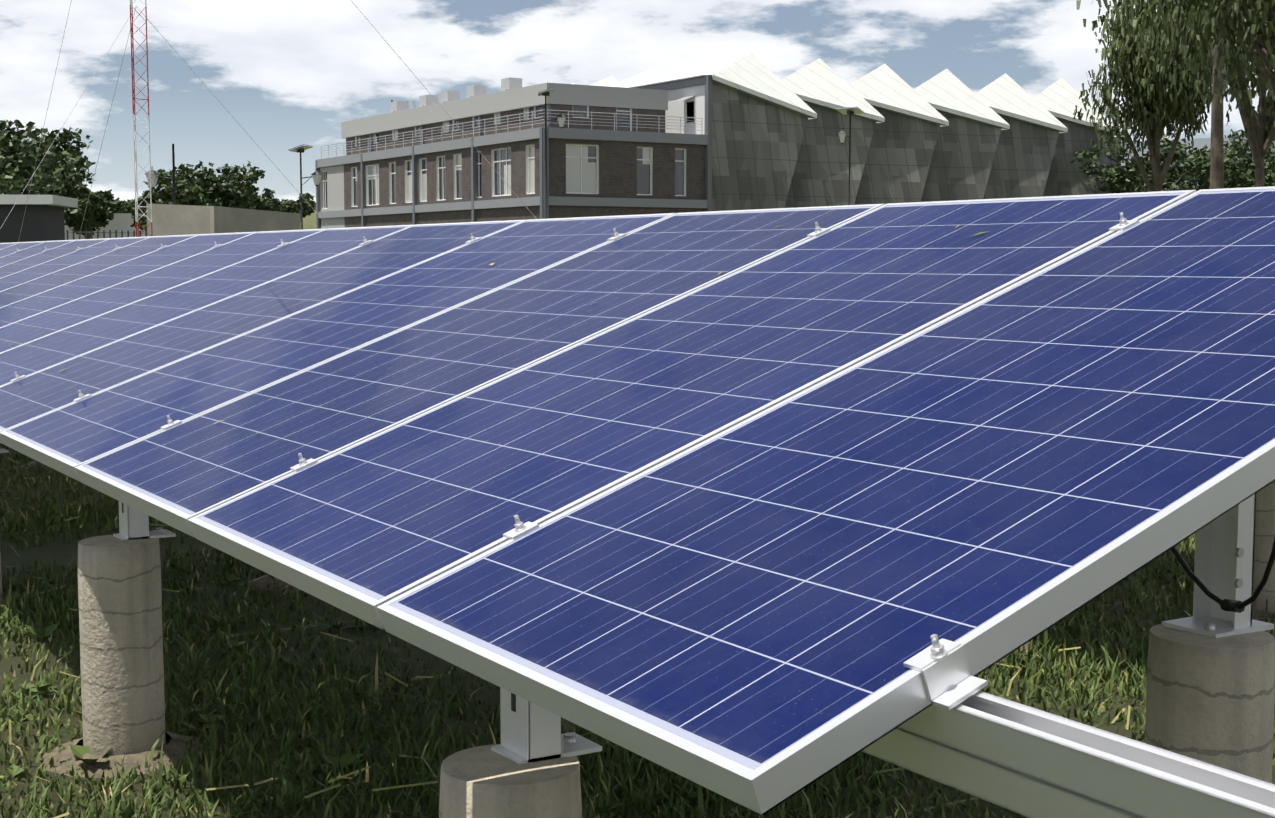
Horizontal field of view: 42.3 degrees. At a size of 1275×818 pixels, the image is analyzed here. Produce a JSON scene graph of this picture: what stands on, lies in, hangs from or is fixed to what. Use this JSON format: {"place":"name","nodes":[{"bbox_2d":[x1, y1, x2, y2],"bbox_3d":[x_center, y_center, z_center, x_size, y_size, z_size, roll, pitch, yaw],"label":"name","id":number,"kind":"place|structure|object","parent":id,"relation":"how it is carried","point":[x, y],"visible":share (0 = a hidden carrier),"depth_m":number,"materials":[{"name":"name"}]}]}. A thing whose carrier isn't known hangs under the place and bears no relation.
{"place":"outdoors","nodes":[
{"label":"outdoors","id":0,"kind":"place"},
{"bbox_2d":[0,0,1273,201],"label":"sky","id":1,"kind":"structure","parent":0,"point":[289,72],"materials":[{"name":"white"}]},
{"bbox_2d":[0,212,1274,817],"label":"mounting frame","id":2,"kind":"object","parent":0,"point":[962,732],"visible":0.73,"depth_m":1.79,"materials":[{"name":"silver metal"}]},
{"bbox_2d":[0,207,1274,817],"bbox_3d":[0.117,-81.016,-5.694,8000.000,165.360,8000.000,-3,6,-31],"label":"ground","id":3,"kind":"structure","parent":0,"point":[30,555],"depth_m":5.71,"materials":[{"name":"green plant"}]},
{"bbox_2d":[0,119,67,195],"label":"broadleaf tree","id":4,"kind":"object","parent":3,"relation":"on","point":[18,161],"visible":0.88,"depth_m":58.24,"materials":[{"name":"green plant"}]},
{"bbox_2d":[0,195,77,242],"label":"kiosk","id":5,"kind":"object","parent":3,"relation":"on","point":[43,217],"visible":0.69,"depth_m":56.24,"materials":[{"name":"grey stone"}]},
{"bbox_2d":[2,126,95,209],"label":"broadleaf tree","id":6,"kind":"object","parent":3,"relation":"on","point":[73,178],"visible":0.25,"depth_m":65.16,"materials":[{"name":"green plant"}]},
{"bbox_2d":[64,189,124,238],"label":"broadleaf tree","id":7,"kind":"object","parent":3,"relation":"on","point":[99,209],"visible":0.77,"depth_m":98.31,"materials":[{"name":"green plant"}]},
{"bbox_2d":[64,213,146,239],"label":"fence","id":8,"kind":"object","parent":3,"relation":"on","point":[118,225],"visible":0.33,"depth_m":101.85,"materials":[{"name":"grey metal"}]},
{"bbox_2d":[109,198,134,212],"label":"broadleaf tree","id":9,"kind":"object","parent":3,"relation":"on","point":[128,208],"visible":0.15,"depth_m":151.19,"materials":[{"name":"green plant"}]},
{"bbox_2d":[124,199,146,213],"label":"broadleaf tree","id":10,"kind":"object","parent":3,"relation":"on","point":[133,202],"visible":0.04,"depth_m":165.39,"materials":[{"name":"green plant"}]},
{"bbox_2d":[130,188,172,231],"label":"broadleaf tree","id":11,"kind":"object","parent":3,"relation":"on","point":[142,222],"visible":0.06,"depth_m":91.43,"materials":[{"name":"green plant"}]},
{"bbox_2d":[145,144,175,204],"bbox_3d":[-17.111,-6.913,59.153,1.072,5.200,0.505,0,5,1],"label":"street lamp","id":12,"kind":"object","parent":3,"relation":"on","point":[154,176],"visible":0.6,"depth_m":59.07,"materials":[{"name":"grey metal"}]},
{"bbox_2d":[143,160,264,208],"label":"broadleaf tree","id":13,"kind":"object","parent":3,"relation":"on","point":[211,189],"visible":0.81,"depth_m":87.63,"materials":[{"name":"green plant"}]},
{"bbox_2d":[146,203,300,235],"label":"tan enclosure wall","id":14,"kind":"structure","parent":3,"relation":"on","point":[169,219],"depth_m":57.93,"materials":[{"name":"concrete"}]},
{"bbox_2d":[227,185,275,209],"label":"broadleaf tree","id":15,"kind":"object","parent":3,"relation":"on","point":[259,202],"visible":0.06,"depth_m":95.02,"materials":[{"name":"green plant"}]},
{"bbox_2d":[0,0,535,241],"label":"lattice tower","id":16,"kind":"structure","parent":3,"relation":"on","point":[134,116],"depth_m":45.44,"materials":[{"name":"red metal"}]},
{"bbox_2d":[262,197,300,212],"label":"broadleaf tree","id":17,"kind":"object","parent":3,"relation":"on","point":[277,206],"visible":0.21,"depth_m":144.68,"materials":[{"name":"green plant"}]},
{"bbox_2d":[273,193,315,221],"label":"broadleaf tree","id":18,"kind":"object","parent":3,"relation":"on","point":[307,208],"visible":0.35,"depth_m":179.60,"materials":[{"name":"green plant"}]},
{"bbox_2d":[288,144,321,229],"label":"street lamp","id":19,"kind":"object","parent":3,"relation":"on","point":[316,174],"visible":0.85,"depth_m":75.66,"materials":[{"name":"grey metal"}]},
{"bbox_2d":[538,88,566,218],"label":"street lamp","id":20,"kind":"object","parent":3,"relation":"on","point":[561,117],"visible":0.73,"depth_m":78.91,"materials":[{"name":"grey metal"}]},
{"bbox_2d":[3,544,1194,816],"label":"weeds","id":21,"kind":"object","parent":3,"relation":"on","point":[345,758],"visible":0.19,"depth_m":5.25,"materials":[{"name":"green plant"}]},
{"bbox_2d":[0,460,1274,817],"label":"concrete pillars","id":22,"kind":"structure","parent":3,"relation":"on","point":[1210,700],"depth_m":3.15,"materials":[{"name":"grey concrete"}]},
{"bbox_2d":[0,242,19,248],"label":"solar panel","id":23,"kind":"object","parent":22,"relation":"attached to","point":[3,245],"visible":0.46,"depth_m":13.81,"materials":[{"name":"blue glass"}]},
{"bbox_2d":[0,241,45,257],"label":"solar panel","id":24,"kind":"object","parent":22,"relation":"attached to","point":[11,249],"visible":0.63,"depth_m":13.06,"materials":[{"name":"blue glass"}]},
{"bbox_2d":[0,240,74,266],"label":"solar panel","id":25,"kind":"object","parent":22,"relation":"attached to","point":[22,254],"visible":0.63,"depth_m":12.19,"materials":[{"name":"blue glass"}]},
{"bbox_2d":[0,238,110,277],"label":"solar panel","id":26,"kind":"object","parent":22,"relation":"attached to","point":[38,259],"visible":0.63,"depth_m":11.31,"materials":[{"name":"blue glass"}]},
{"bbox_2d":[0,236,151,291],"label":"solar panel","id":27,"kind":"object","parent":22,"relation":"attached to","point":[55,265],"visible":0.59,"depth_m":10.41,"materials":[{"name":"blue glass"}]},
{"bbox_2d":[0,234,199,307],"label":"solar panel","id":28,"kind":"object","parent":22,"relation":"attached to","point":[25,290],"visible":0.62,"depth_m":9.52,"materials":[{"name":"blue glass"}]},
{"bbox_2d":[0,232,254,327],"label":"solar panel","id":29,"kind":"object","parent":22,"relation":"attached to","point":[92,283],"visible":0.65,"depth_m":8.62,"materials":[{"name":"blue glass"}]},
{"bbox_2d":[0,229,324,352],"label":"solar panel","id":30,"kind":"object","parent":22,"relation":"attached to","point":[74,312],"visible":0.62,"depth_m":7.72,"materials":[{"name":"blue glass"}]},
{"bbox_2d":[0,225,412,385],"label":"solar panel","id":31,"kind":"object","parent":22,"relation":"attached to","point":[64,345],"visible":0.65,"depth_m":6.82,"materials":[{"name":"blue glass"}]},
{"bbox_2d":[0,220,525,444],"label":"solar panel","id":32,"kind":"object","parent":22,"relation":"attached to","point":[50,389],"visible":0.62,"depth_m":5.91,"materials":[{"name":"blue glass"}]},
{"bbox_2d":[0,213,675,481],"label":"solar panel","id":33,"kind":"object","parent":22,"relation":"attached to","point":[67,439],"visible":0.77,"depth_m":5.02,"materials":[{"name":"blue glass"}]},
{"bbox_2d":[75,204,884,536],"bbox_3d":[-0.395,-0.173,4.258,1.854,0.715,0.990,-3,6,-31],"label":"solar panel","id":34,"kind":"object","parent":22,"relation":"attached to","point":[179,476],"visible":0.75,"depth_m":4.15,"materials":[{"name":"blue glass"}]},
{"bbox_2d":[59,225,988,435],"bbox_3d":[-1.531,-0.371,5.718,1.349,0.545,8.469,-4,7,-39],"label":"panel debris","id":35,"kind":"object","parent":34,"relation":"on","point":[596,302],"visible":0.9,"depth_m":4.08,"materials":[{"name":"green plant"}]},
{"bbox_2d":[188,190,1195,629],"bbox_3d":[0.127,-0.096,3.408,1.854,0.715,0.990,-3,6,-31],"label":"solar panel","id":36,"kind":"object","parent":22,"relation":"attached to","point":[364,528],"visible":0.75,"depth_m":3.27,"materials":[{"name":"blue glass"}]},
{"bbox_2d":[377,186,1274,814],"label":"solar panel","id":37,"kind":"object","parent":22,"relation":"attached to","point":[757,612],"visible":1,"depth_m":2.27,"materials":[{"name":"blue glass"}]},
{"bbox_2d":[1171,536,1274,612],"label":"cable","id":38,"kind":"object","parent":37,"relation":"attached to","point":[1237,606],"visible":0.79,"depth_m":2.44,"materials":[{"name":"black rubber"}]},
{"bbox_2d":[315,75,1120,228],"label":"office building","id":39,"kind":"structure","parent":3,"relation":"on","point":[635,150],"depth_m":100.17,"materials":[{"name":"concrete"}]},
{"bbox_2d":[572,53,1121,211],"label":"sawtooth hall","id":40,"kind":"structure","parent":3,"relation":"on","point":[774,142],"depth_m":108.40,"materials":[{"name":"concrete"}]},
{"bbox_2d":[836,107,864,204],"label":"street lamp","id":41,"kind":"object","parent":3,"relation":"on","point":[850,111],"visible":0.83,"depth_m":84.25,"materials":[{"name":"grey metal"}]},
{"bbox_2d":[1070,132,1209,193],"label":"bush","id":42,"kind":"object","parent":3,"relation":"on","point":[1129,179],"visible":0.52,"depth_m":114.35,"materials":[{"name":"green plant"}]},
{"bbox_2d":[1017,481,1274,650],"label":"array piers","id":43,"kind":"structure","parent":3,"relation":"on","point":[1264,522],"depth_m":6.80,"materials":[{"name":"grey concrete"}]},
{"bbox_2d":[1073,1,1235,191],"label":"eucalyptus tree","id":44,"kind":"object","parent":3,"relation":"on","point":[1148,111],"visible":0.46,"depth_m":69.12,"materials":[{"name":"green plant"}]},
{"bbox_2d":[1076,0,1274,117],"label":"eucalyptus tree","id":45,"kind":"object","parent":3,"relation":"on","point":[1233,14],"visible":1,"depth_m":40.67,"materials":[{"name":"green plant"}]},
{"bbox_2d":[1095,0,1274,186],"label":"eucalyptus tree","id":46,"kind":"object","parent":3,"relation":"on","point":[1259,129],"visible":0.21,"depth_m":61.11,"materials":[{"name":"green plant"}]},
{"bbox_2d":[1125,129,1254,190],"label":"bush","id":47,"kind":"object","parent":3,"relation":"on","point":[1203,152],"visible":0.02,"depth_m":126.19,"materials":[{"name":"green plant"}]},
{"bbox_2d":[1201,0,1223,188],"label":"eucalyptus tree","id":48,"kind":"object","parent":3,"relation":"on","point":[1217,161],"visible":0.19,"depth_m":48.37,"materials":[{"name":"plant"}]},
{"bbox_2d":[1177,130,1274,189],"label":"bush","id":49,"kind":"object","parent":3,"relation":"on","point":[1235,173],"visible":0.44,"depth_m":110.94,"materials":[{"name":"green plant"}]},
{"bbox_2d":[1238,139,1274,186],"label":"bush","id":50,"kind":"object","parent":3,"relation":"on","point":[1270,169],"visible":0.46,"depth_m":102.62,"materials":[{"name":"green plant"}]},
{"bbox_2d":[1121,137,1274,191],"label":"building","id":51,"kind":"structure","parent":0,"point":[1200,143],"depth_m":157.04,"materials":[{"name":"grey"}]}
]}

